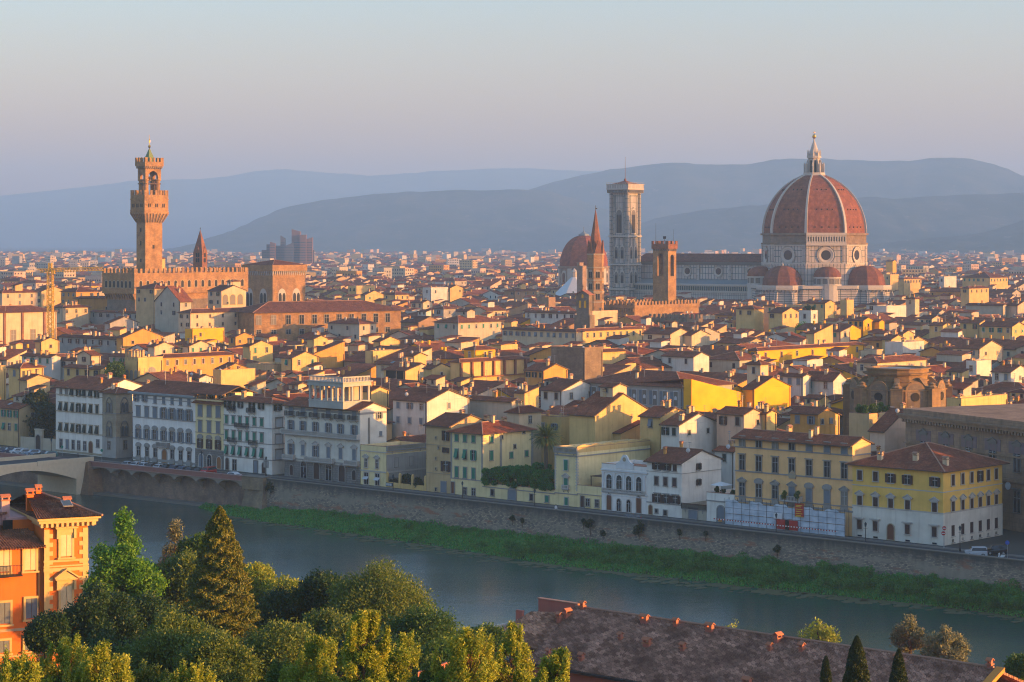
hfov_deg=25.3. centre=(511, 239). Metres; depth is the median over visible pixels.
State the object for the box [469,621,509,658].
broad tree
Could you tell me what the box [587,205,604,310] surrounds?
hexagonal bell tower
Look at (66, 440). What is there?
window
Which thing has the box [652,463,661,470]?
window
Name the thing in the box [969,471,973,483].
window
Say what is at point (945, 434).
window
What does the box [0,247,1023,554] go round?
ground
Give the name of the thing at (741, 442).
window
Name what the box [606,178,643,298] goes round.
marble bell tower
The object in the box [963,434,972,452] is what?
window
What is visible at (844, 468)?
window
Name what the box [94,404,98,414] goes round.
window
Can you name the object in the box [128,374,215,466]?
palace
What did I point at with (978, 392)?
house
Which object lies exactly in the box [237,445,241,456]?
window
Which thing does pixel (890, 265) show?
house
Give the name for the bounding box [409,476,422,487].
garden shrub
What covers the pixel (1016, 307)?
house
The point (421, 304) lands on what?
house
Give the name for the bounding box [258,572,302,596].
broad tree
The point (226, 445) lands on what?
window
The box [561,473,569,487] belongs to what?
window
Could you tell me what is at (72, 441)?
window
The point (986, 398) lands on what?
house
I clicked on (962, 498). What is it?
window
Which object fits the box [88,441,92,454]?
door
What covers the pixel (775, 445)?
window
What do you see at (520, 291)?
house
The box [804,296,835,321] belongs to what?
house
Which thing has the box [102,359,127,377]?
courtyard tree
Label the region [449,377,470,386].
house
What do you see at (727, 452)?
house
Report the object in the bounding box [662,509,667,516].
window
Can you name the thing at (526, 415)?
house
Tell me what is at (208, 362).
house
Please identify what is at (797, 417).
window
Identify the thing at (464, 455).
window
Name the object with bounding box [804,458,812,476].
window
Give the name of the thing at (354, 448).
window
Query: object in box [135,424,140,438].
window
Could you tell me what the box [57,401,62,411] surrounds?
window
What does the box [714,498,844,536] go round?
scaffolding
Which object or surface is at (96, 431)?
window
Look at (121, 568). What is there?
broad tree
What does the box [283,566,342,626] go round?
broad tree
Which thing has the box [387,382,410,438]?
house
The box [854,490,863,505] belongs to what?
window
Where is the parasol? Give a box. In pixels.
[711,482,731,492]
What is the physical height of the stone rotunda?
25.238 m
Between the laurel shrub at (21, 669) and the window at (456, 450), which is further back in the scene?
the window at (456, 450)
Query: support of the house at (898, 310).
on the ground at (1016, 541)
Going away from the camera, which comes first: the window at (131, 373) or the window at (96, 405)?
the window at (96, 405)
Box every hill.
[164,189,608,252]
[601,193,1023,252]
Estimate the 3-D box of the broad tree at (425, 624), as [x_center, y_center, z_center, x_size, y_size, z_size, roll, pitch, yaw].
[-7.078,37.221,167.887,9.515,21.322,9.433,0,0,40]
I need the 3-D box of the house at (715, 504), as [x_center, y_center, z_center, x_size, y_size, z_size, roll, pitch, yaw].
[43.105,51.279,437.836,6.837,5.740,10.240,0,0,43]
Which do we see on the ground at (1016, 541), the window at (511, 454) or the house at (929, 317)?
the house at (929, 317)
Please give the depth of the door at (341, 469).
505.62 m
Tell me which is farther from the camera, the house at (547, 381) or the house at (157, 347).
the house at (157, 347)
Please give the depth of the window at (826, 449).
417.44 m
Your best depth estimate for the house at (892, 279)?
1502.00 m
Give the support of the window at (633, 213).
in the marble bell tower at (624, 236)
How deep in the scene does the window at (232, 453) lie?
530.53 m
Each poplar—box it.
[155,517,184,612]
[889,614,925,653]
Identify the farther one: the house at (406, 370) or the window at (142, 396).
the house at (406, 370)
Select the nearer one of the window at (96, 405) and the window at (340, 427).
the window at (340, 427)
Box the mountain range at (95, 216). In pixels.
[0,168,601,246]
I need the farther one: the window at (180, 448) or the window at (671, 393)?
the window at (671, 393)
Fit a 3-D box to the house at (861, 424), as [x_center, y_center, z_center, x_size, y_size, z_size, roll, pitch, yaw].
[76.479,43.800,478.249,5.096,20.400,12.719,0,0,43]
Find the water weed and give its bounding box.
[209,515,1023,622]
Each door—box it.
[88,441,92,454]
[161,449,166,463]
[198,453,203,467]
[216,456,221,468]
[225,457,228,469]
[253,460,257,472]
[261,462,265,473]
[289,464,293,475]
[313,463,319,479]
[338,464,345,482]
[351,469,356,480]
[450,481,454,493]
[580,495,584,507]
[606,494,611,510]
[636,496,641,513]
[648,504,652,514]
[687,507,697,519]
[716,505,724,522]
[886,523,894,540]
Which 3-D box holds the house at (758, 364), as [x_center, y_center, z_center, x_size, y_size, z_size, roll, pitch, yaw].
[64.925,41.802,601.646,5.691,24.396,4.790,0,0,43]
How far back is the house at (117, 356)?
705.06 m
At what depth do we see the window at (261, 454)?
523.71 m
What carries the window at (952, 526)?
in the palace at (924, 493)
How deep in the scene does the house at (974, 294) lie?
1253.92 m
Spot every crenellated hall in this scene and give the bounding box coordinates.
[604,299,699,317]
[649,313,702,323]
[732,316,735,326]
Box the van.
[201,466,216,472]
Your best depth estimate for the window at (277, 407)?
522.82 m
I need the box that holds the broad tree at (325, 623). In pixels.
[294,601,352,647]
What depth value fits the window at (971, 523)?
407.57 m
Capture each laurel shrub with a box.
[0,644,54,681]
[36,630,97,681]
[72,638,135,681]
[114,658,171,681]
[162,658,222,681]
[257,654,292,681]
[278,634,347,681]
[340,608,391,681]
[365,628,440,681]
[407,653,444,681]
[426,623,501,681]
[491,620,536,681]
[530,646,571,681]
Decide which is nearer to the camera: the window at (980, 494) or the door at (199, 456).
the window at (980, 494)
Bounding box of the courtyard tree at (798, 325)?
[794,321,806,332]
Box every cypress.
[819,655,831,681]
[842,635,870,681]
[888,648,907,681]
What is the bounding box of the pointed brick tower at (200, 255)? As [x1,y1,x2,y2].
[193,228,206,270]
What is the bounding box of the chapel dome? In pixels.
[558,231,608,285]
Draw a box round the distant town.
[0,248,1023,398]
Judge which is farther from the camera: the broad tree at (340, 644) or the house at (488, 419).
the house at (488, 419)
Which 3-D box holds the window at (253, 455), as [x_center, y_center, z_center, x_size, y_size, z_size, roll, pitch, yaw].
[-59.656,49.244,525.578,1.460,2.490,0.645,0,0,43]
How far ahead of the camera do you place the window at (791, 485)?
422.88 m
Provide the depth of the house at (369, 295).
1192.50 m
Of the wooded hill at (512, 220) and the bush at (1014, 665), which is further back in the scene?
the wooded hill at (512, 220)
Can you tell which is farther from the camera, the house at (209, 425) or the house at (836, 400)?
the house at (836, 400)
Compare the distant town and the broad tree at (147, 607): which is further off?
the distant town
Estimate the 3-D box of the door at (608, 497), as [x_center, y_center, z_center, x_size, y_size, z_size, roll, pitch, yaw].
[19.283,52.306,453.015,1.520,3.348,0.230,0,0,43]
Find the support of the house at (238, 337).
on the ground at (1016, 541)
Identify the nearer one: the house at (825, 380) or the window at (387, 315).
the house at (825, 380)
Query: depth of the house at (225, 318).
933.22 m
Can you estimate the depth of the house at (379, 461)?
499.84 m
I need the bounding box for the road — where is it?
[58,455,1023,559]
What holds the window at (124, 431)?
in the gothic palace at (117, 412)
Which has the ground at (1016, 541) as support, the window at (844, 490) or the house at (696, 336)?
the house at (696, 336)
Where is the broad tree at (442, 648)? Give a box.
[396,632,454,676]
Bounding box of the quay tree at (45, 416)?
[18,387,55,438]
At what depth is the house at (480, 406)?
539.70 m
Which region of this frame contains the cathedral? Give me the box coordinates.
[634,132,893,306]
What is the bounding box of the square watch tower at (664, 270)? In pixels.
[651,236,677,301]
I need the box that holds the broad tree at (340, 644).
[331,626,399,681]
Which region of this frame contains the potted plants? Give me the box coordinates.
[714,486,734,493]
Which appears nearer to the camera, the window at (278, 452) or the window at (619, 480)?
the window at (619, 480)
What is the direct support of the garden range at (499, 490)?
on the ground at (1016, 541)
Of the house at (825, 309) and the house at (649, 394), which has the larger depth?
the house at (825, 309)
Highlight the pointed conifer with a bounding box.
[180,506,261,647]
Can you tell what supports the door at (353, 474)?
in the palace at (325, 437)
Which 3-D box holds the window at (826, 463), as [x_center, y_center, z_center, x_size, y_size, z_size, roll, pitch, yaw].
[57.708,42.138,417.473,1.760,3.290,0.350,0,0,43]
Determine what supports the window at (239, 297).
in the house at (231, 293)
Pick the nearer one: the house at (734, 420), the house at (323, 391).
the house at (734, 420)
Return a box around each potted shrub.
[781,490,787,503]
[794,491,800,503]
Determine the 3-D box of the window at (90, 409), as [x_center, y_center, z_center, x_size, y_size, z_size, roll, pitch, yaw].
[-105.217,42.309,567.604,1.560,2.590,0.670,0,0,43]
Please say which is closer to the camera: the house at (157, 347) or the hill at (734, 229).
the house at (157, 347)
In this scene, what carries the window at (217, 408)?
in the house at (209, 425)
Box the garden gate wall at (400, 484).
[386,472,425,490]
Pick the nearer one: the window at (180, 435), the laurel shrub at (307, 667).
the laurel shrub at (307, 667)
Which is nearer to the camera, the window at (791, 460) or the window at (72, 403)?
the window at (791, 460)
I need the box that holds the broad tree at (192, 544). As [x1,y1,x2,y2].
[172,531,204,557]
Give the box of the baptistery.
[556,268,586,295]
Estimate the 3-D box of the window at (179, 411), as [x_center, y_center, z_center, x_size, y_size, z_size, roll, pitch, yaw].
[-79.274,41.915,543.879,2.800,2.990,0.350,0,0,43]
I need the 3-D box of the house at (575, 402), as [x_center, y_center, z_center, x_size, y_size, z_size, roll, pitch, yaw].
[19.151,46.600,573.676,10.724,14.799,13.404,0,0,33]
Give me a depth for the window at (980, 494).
409.57 m
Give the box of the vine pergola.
[480,462,554,490]
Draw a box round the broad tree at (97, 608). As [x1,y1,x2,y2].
[57,580,146,646]
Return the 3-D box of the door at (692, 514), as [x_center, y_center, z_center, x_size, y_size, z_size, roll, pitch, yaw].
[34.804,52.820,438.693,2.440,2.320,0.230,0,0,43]
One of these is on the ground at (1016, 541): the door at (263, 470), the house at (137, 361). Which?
the house at (137, 361)
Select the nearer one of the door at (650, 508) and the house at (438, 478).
the door at (650, 508)
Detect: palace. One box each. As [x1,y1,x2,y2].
[53,365,142,456]
[98,380,132,457]
[102,135,248,310]
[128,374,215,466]
[219,390,287,474]
[237,300,403,340]
[281,373,389,483]
[731,424,874,535]
[845,442,1009,545]
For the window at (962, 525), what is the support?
in the palace at (924, 493)
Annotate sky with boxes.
[0,0,1023,195]
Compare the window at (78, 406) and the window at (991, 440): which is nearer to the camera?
the window at (991, 440)
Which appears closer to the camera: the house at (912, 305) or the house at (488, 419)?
the house at (488, 419)
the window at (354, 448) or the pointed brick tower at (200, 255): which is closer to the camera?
the window at (354, 448)
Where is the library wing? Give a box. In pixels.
[896,403,1023,532]
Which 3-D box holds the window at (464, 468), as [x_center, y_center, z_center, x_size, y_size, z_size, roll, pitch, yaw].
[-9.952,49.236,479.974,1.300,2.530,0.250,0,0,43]
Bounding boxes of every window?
[1,409,5,416]
[3,520,12,528]
[7,410,11,417]
[11,329,15,341]
[13,410,17,417]
[14,423,17,430]
[30,329,35,339]
[54,522,77,559]
[54,568,78,612]
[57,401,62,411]
[58,422,62,431]
[59,438,62,448]
[63,401,67,411]
[64,422,68,432]
[65,439,68,448]
[69,402,74,412]
[70,423,74,432]
[71,440,74,449]
[76,390,80,396]
[76,402,80,412]
[76,423,80,433]
[77,440,80,450]
[81,403,85,413]
[81,424,85,433]
[82,441,86,450]
[88,403,92,413]
[88,425,92,434]
[94,391,98,397]
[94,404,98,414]
[94,425,98,434]
[95,439,99,447]
[105,397,112,412]
[105,421,111,437]
[120,397,129,412]
[120,420,129,437]
[123,440,126,449]
[125,369,128,379]
[129,369,133,379]
[133,395,138,401]
[134,369,137,378]
[135,405,140,416]
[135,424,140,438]
[135,442,140,455]
[141,395,146,401]
[143,405,148,417]
[143,425,149,439]
[144,443,149,456]
[146,366,156,372]
[151,406,157,418]
[151,425,157,440]
[152,444,157,457]
[160,407,166,419]
[160,426,166,441]
[168,407,175,419]
[168,427,174,442]
[169,445,174,459]
[176,408,183,420]
[177,428,183,442]
[177,446,183,460]
[185,409,191,421]
[185,428,191,443]
[186,447,191,461]
[197,404,202,416]
[197,419,201,432]
[197,434,202,448]
[206,420,211,433]
[206,435,211,449]
[206,454,211,466]
[207,405,211,417]
[215,406,220,417]
[215,421,220,433]
[215,436,220,450]
[222,294,228,305]
[224,414,228,423]
[224,429,228,439]
[224,444,227,454]
[229,294,235,304]
[229,401,234,410]
[230,429,234,437]
[230,445,235,455]
[231,415,235,423]
[231,459,236,470]
[237,293,242,304]
[237,402,242,408]
[237,415,241,424]
[237,430,241,440]
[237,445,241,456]
[244,416,248,425]
[244,446,248,456]
[245,431,248,441]
[246,288,252,305]
[248,402,254,411]
[251,416,255,425]
[251,431,256,440]
[251,447,255,457]
[256,315,261,324]
[258,403,263,409]
[259,417,263,426]
[259,432,263,442]
[259,447,263,458]
[260,289,266,302]
[271,315,276,324]
[274,404,281,411]
[275,416,283,427]
[275,433,283,444]
[275,448,283,459]
[278,289,285,300]
[286,315,290,324]
[287,419,293,430]
[287,439,293,454]
[292,288,299,300]
[299,314,303,323]
[299,420,305,430]
[299,440,305,455]
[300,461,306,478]
[311,441,318,457]
[312,314,316,323]
[312,421,318,432]
[324,314,328,323]
[324,442,331,458]
[324,464,331,480]
[325,422,331,432]
[337,423,343,433]
[337,443,343,459]
[338,410,342,418]
[350,425,357,434]
[350,444,357,460]
[352,411,356,419]
[361,313,366,319]
[362,454,368,467]
[363,472,368,484]
[373,313,378,322]
[373,455,379,468]
[374,473,379,485]
[376,412,382,418]
[385,313,389,321]
[396,401,399,408]
[406,402,412,409]
[407,417,411,423]
[419,403,423,410]
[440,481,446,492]
[441,460,449,472]
[442,430,448,441]
[442,447,448,453]
[453,448,458,459]
[454,434,458,441]
[454,466,458,477]
[462,449,466,459]
[462,466,466,478]
[463,434,466,442]
[463,487,466,495]
[470,450,475,460]
[471,435,475,443]
[471,467,475,479]
[471,487,475,495]
[489,436,493,442]
[489,450,493,460]
[490,488,494,496]
[509,451,513,458]
[524,450,528,456]
[528,415,532,423]
[529,493,533,501]
[544,495,548,502]
[551,423,557,430]
[554,392,557,399]
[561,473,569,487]
[562,271,565,282]
[563,459,568,470]
[563,497,568,505]
[585,498,589,506]
[594,499,599,507]
[595,270,599,277]
[595,281,599,289]
[595,293,599,299]
[606,473,612,490]
[614,243,618,258]
[614,269,618,283]
[615,206,622,233]
[616,474,622,491]
[616,498,621,511]
[620,243,624,258]
[620,269,624,283]
[625,475,631,492]
[626,499,631,512]
[629,243,632,258]
[629,269,632,283]
[631,205,635,233]
[634,243,636,258]
[634,268,636,282]
[635,476,642,493]
[639,390,641,403]
[647,418,652,427]
[648,390,651,404]
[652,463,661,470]
[652,492,661,503]
[654,476,658,485]
[659,391,662,405]
[661,426,668,435]
[662,464,670,471]
[662,493,669,503]
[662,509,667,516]
[663,476,667,486]
[670,392,672,405]
[670,494,679,504]
[671,427,676,436]
[671,465,676,471]
[671,477,676,487]
[679,392,683,406]
[696,462,701,470]
[696,478,701,485]
[719,415,726,425]
[722,453,726,462]
[735,416,739,426]
[737,453,745,470]
[737,477,746,496]
[738,435,745,446]
[754,454,762,471]
[754,478,762,497]
[755,436,761,448]
[769,480,779,499]
[771,455,778,473]
[772,437,778,449]
[786,481,796,500]
[787,457,795,474]
[788,439,794,450]
[794,415,799,423]
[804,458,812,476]
[804,483,813,502]
[805,440,812,452]
[807,416,814,424]
[822,460,830,477]
[822,484,831,504]
[823,441,830,453]
[838,486,848,505]
[839,461,847,479]
[840,442,847,454]
[850,379,856,409]
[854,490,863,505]
[855,518,862,529]
[856,469,862,480]
[869,381,888,406]
[870,491,879,507]
[872,471,878,481]
[872,520,878,531]
[885,473,895,483]
[885,493,895,508]
[902,474,912,484]
[902,494,912,510]
[904,523,910,534]
[905,381,924,407]
[918,428,927,442]
[929,476,939,487]
[929,497,939,512]
[930,526,937,537]
[937,380,945,406]
[940,431,949,446]
[950,495,957,511]
[951,474,955,486]
[951,525,955,536]
[960,472,965,484]
[960,494,966,510]
[961,523,965,535]
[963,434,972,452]
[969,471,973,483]
[969,492,975,508]
[970,522,972,533]
[977,470,983,482]
[977,491,984,507]
[979,520,982,531]
[985,490,992,506]
[986,437,996,458]
[986,469,990,480]
[986,519,989,530]
[993,489,1000,504]
[994,467,998,479]
[994,518,998,529]
[1004,373,1007,380]
[1011,440,1021,472]
[1011,488,1020,513]
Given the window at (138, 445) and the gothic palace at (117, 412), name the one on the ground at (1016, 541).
the gothic palace at (117, 412)
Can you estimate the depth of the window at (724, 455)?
463.98 m
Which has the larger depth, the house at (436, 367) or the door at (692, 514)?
the house at (436, 367)
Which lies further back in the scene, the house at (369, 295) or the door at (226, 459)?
the house at (369, 295)
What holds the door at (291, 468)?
in the palace at (325, 437)
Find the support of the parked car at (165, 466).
on the road
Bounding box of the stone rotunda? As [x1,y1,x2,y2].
[842,365,952,435]
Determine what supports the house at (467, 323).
on the ground at (1016, 541)
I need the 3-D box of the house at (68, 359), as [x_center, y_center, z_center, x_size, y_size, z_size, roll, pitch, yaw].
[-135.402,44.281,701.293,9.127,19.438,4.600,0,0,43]
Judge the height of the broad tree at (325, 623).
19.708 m
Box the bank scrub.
[308,510,1023,609]
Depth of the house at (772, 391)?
576.74 m
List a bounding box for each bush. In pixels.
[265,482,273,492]
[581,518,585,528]
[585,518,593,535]
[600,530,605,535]
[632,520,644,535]
[722,619,738,627]
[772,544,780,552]
[797,617,841,642]
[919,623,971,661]
[1000,652,1023,680]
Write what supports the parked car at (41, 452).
on the road
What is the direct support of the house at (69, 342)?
on the ground at (1016, 541)
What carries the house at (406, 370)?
on the ground at (1016, 541)
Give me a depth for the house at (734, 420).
471.48 m
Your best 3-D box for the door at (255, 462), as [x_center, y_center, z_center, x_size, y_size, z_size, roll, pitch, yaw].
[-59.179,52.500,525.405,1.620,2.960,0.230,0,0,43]
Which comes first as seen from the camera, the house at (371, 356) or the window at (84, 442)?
the window at (84, 442)
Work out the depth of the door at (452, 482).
482.35 m
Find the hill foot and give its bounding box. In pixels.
[867,220,1023,253]
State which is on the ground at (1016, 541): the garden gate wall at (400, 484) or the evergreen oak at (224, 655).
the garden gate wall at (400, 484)
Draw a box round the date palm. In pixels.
[530,422,564,468]
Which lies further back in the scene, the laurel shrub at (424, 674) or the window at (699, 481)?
the window at (699, 481)
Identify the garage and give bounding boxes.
[681,501,706,520]
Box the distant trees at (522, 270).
[0,255,1008,274]
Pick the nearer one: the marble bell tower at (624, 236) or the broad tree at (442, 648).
the broad tree at (442, 648)
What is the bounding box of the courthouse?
[262,229,314,262]
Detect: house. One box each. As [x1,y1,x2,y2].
[0,283,37,305]
[0,304,58,346]
[0,363,5,399]
[0,390,36,446]
[6,359,45,397]
[6,368,8,397]
[6,384,55,399]
[18,369,51,393]
[20,349,61,379]
[33,331,59,353]
[34,284,62,307]
[47,388,55,393]
[47,397,55,438]
[54,301,90,327]
[57,331,116,352]
[59,285,99,304]
[61,352,77,379]
[62,356,105,381]
[74,293,106,310]
[76,344,102,365]
[90,308,135,324]
[103,309,139,332]
[108,348,124,361]
[115,321,163,351]
[125,348,162,379]
[131,366,202,382]
[134,379,149,384]
[135,282,168,325]
[146,334,174,355]
[154,283,192,333]
[156,347,236,375]
[177,305,240,334]
[181,335,213,352]
[185,326,223,343]
[185,362,214,382]
[191,384,257,469]
[207,279,246,307]
[213,366,254,387]
[214,359,248,369]
[227,325,254,346]
[241,338,273,361]
[244,379,269,395]
[257,375,310,396]
[266,367,322,389]
[269,389,324,400]
[280,345,318,371]
[299,369,339,376]
[303,377,340,397]
[306,330,328,347]
[309,340,344,367]
[348,283,374,297]
[360,289,384,302]
[360,441,425,486]
[363,373,390,406]
[365,348,401,363]
[371,376,419,388]
[372,333,400,346]
[375,356,426,377]
[382,361,420,379]
[384,290,410,300]
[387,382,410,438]
[387,420,394,439]
[387,431,425,442]
[391,384,471,437]
[397,374,457,388]
[400,309,437,329]
[405,344,427,363]
[410,295,433,309]
[412,383,458,392]
[421,355,450,379]
[423,286,447,300]
[423,409,486,493]
[432,303,456,318]
[432,309,502,340]
[444,281,462,302]
[446,415,537,496]
[448,347,527,380]
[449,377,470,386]
[454,380,505,395]
[461,386,523,419]
[462,342,497,357]
[473,413,506,420]
[486,370,517,386]
[494,597,1023,681]
[497,378,517,397]
[501,324,584,345]
[503,283,537,300]
[503,391,544,479]
[509,377,524,385]
[512,382,539,407]
[523,358,569,384]
[525,307,575,323]
[534,377,561,399]
[537,294,554,306]
[539,373,590,410]
[541,404,576,415]
[541,412,568,480]
[551,343,602,379]
[553,438,650,506]
[565,394,587,405]
[567,382,648,444]
[574,285,594,328]
[576,322,644,344]
[577,474,601,509]
[583,364,736,408]
[592,308,617,325]
[592,343,627,363]
[601,455,647,513]
[612,415,639,439]
[637,379,744,411]
[637,399,682,455]
[642,320,688,345]
[643,441,724,517]
[659,405,716,454]
[661,341,710,371]
[682,321,710,345]
[695,407,716,419]
[705,369,746,386]
[706,488,734,522]
[712,431,734,488]
[714,394,761,446]
[727,379,742,392]
[734,303,765,330]
[741,371,792,408]
[744,351,771,383]
[748,337,865,365]
[755,401,778,430]
[762,300,782,331]
[767,301,798,332]
[768,364,782,376]
[773,406,787,417]
[774,360,812,397]
[777,417,789,429]
[779,394,842,434]
[785,402,804,411]
[788,393,837,434]
[791,392,832,405]
[799,308,817,323]
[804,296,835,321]
[805,323,833,343]
[808,368,847,395]
[808,402,841,434]
[813,389,842,399]
[829,397,842,402]
[831,400,842,408]
[833,318,850,342]
[840,298,853,315]
[847,310,873,336]
[849,400,893,440]
[854,352,929,374]
[865,299,887,313]
[867,402,912,452]
[871,445,883,455]
[873,304,905,317]
[873,316,885,328]
[881,329,903,354]
[884,273,898,290]
[885,333,923,355]
[886,259,895,272]
[897,325,913,339]
[898,275,921,295]
[904,294,920,316]
[918,311,941,324]
[928,318,952,337]
[928,374,978,387]
[939,275,955,287]
[943,368,991,386]
[946,389,1006,405]
[951,331,1004,361]
[952,382,973,396]
[959,315,985,337]
[961,271,1007,288]
[961,284,989,306]
[966,300,1007,316]
[966,354,990,375]
[971,389,982,394]
[974,373,1023,393]
[979,317,1023,338]
[990,358,1023,383]
[991,387,1019,400]
[1006,298,1023,317]
[1007,388,1023,403]
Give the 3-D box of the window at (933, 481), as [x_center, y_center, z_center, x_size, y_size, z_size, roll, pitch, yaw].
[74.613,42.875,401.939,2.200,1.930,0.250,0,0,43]
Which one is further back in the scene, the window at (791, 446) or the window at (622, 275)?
the window at (622, 275)
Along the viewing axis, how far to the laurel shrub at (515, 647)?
92.79 m
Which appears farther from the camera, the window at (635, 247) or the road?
the window at (635, 247)
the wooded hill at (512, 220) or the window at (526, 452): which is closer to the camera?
the window at (526, 452)
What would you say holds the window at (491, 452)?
in the house at (475, 448)
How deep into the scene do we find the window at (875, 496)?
410.27 m
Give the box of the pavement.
[56,456,1023,557]
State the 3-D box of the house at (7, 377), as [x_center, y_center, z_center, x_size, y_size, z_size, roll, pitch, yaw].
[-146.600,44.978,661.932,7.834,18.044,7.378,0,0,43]
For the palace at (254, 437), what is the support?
on the ground at (1016, 541)
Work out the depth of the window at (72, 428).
572.67 m
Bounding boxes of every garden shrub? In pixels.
[397,473,410,483]
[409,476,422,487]
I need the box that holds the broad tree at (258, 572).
[243,561,277,601]
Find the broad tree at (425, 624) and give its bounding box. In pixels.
[380,599,462,650]
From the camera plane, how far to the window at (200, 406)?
538.89 m
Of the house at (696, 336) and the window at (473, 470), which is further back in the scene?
the house at (696, 336)
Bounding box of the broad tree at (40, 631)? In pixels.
[20,609,71,660]
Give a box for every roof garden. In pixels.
[802,305,814,309]
[854,402,889,416]
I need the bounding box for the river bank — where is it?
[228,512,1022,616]
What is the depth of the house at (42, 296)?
1184.43 m
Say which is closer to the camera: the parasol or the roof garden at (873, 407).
the parasol
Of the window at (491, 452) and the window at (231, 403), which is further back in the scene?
the window at (231, 403)
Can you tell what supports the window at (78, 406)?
in the palace at (79, 414)
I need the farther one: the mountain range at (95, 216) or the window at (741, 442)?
the mountain range at (95, 216)
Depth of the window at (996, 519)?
413.89 m
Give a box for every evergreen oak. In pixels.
[110,604,215,679]
[170,624,265,681]
[236,611,324,681]
[324,555,439,631]
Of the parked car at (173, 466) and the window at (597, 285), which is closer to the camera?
the parked car at (173, 466)
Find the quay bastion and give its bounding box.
[241,475,270,508]
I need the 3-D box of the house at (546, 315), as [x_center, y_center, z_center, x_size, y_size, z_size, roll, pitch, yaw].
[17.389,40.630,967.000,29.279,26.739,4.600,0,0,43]
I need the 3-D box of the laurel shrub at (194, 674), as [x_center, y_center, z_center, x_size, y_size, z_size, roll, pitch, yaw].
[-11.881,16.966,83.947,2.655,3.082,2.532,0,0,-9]
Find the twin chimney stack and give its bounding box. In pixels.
[576,262,585,292]
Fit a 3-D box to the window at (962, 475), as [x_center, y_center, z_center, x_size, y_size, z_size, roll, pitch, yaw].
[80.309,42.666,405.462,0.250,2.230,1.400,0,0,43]
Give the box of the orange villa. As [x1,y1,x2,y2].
[0,484,102,671]
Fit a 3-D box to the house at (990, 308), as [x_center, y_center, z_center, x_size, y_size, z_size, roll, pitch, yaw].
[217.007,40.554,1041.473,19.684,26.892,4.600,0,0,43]
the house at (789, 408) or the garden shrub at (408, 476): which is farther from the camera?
the house at (789, 408)
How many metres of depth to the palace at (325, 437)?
507.79 m
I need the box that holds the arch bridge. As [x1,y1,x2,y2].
[0,453,102,494]
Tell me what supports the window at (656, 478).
in the house at (677, 477)
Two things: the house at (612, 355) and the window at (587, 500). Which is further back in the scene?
the house at (612, 355)
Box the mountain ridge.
[529,158,1023,222]
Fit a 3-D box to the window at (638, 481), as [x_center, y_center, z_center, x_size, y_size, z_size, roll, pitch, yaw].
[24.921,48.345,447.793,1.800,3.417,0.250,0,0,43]
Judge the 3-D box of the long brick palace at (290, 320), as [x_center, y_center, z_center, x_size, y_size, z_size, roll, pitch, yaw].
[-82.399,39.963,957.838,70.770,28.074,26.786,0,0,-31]
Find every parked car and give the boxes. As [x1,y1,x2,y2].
[0,447,13,452]
[9,448,23,452]
[15,448,28,453]
[24,449,39,454]
[33,450,45,454]
[42,451,57,455]
[145,463,157,466]
[161,464,171,467]
[169,465,180,468]
[184,466,196,469]
[193,467,201,470]
[227,471,241,474]
[965,546,987,555]
[987,544,1006,554]
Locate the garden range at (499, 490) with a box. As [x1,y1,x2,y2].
[482,481,554,504]
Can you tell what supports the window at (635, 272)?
in the marble bell tower at (624, 236)
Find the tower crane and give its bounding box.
[36,262,102,337]
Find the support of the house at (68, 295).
on the ground at (1016, 541)
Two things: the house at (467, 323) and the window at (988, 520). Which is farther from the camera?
the house at (467, 323)
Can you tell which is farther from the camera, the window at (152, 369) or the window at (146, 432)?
the window at (152, 369)
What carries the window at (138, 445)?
in the palace at (164, 421)
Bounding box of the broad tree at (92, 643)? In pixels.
[55,630,126,674]
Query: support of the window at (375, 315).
in the long brick palace at (290, 320)
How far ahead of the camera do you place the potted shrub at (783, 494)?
422.57 m
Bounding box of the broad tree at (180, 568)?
[154,548,196,607]
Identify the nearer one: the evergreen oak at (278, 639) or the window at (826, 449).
the evergreen oak at (278, 639)
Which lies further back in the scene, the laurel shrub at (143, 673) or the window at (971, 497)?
the window at (971, 497)
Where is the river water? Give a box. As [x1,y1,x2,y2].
[0,485,1023,671]
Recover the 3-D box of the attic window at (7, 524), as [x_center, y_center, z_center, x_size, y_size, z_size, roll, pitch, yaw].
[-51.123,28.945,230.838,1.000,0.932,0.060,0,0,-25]
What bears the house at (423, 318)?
on the ground at (1016, 541)
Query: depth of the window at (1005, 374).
636.99 m
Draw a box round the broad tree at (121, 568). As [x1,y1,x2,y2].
[80,506,171,600]
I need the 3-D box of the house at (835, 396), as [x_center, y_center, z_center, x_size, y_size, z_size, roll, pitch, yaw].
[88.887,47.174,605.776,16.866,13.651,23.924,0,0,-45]
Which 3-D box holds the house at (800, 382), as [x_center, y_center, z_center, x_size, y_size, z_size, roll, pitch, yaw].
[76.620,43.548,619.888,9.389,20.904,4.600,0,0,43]
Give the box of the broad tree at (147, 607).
[130,588,186,642]
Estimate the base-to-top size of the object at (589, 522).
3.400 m
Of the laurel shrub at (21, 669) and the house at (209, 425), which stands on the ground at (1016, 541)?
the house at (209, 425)
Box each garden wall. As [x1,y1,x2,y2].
[20,428,55,450]
[418,655,479,676]
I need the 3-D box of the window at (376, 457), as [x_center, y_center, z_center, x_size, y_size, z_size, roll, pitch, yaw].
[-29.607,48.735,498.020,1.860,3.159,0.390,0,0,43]
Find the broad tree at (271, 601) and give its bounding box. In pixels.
[243,583,303,643]
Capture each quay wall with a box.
[0,452,244,506]
[266,478,1023,591]
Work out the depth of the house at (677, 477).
444.29 m

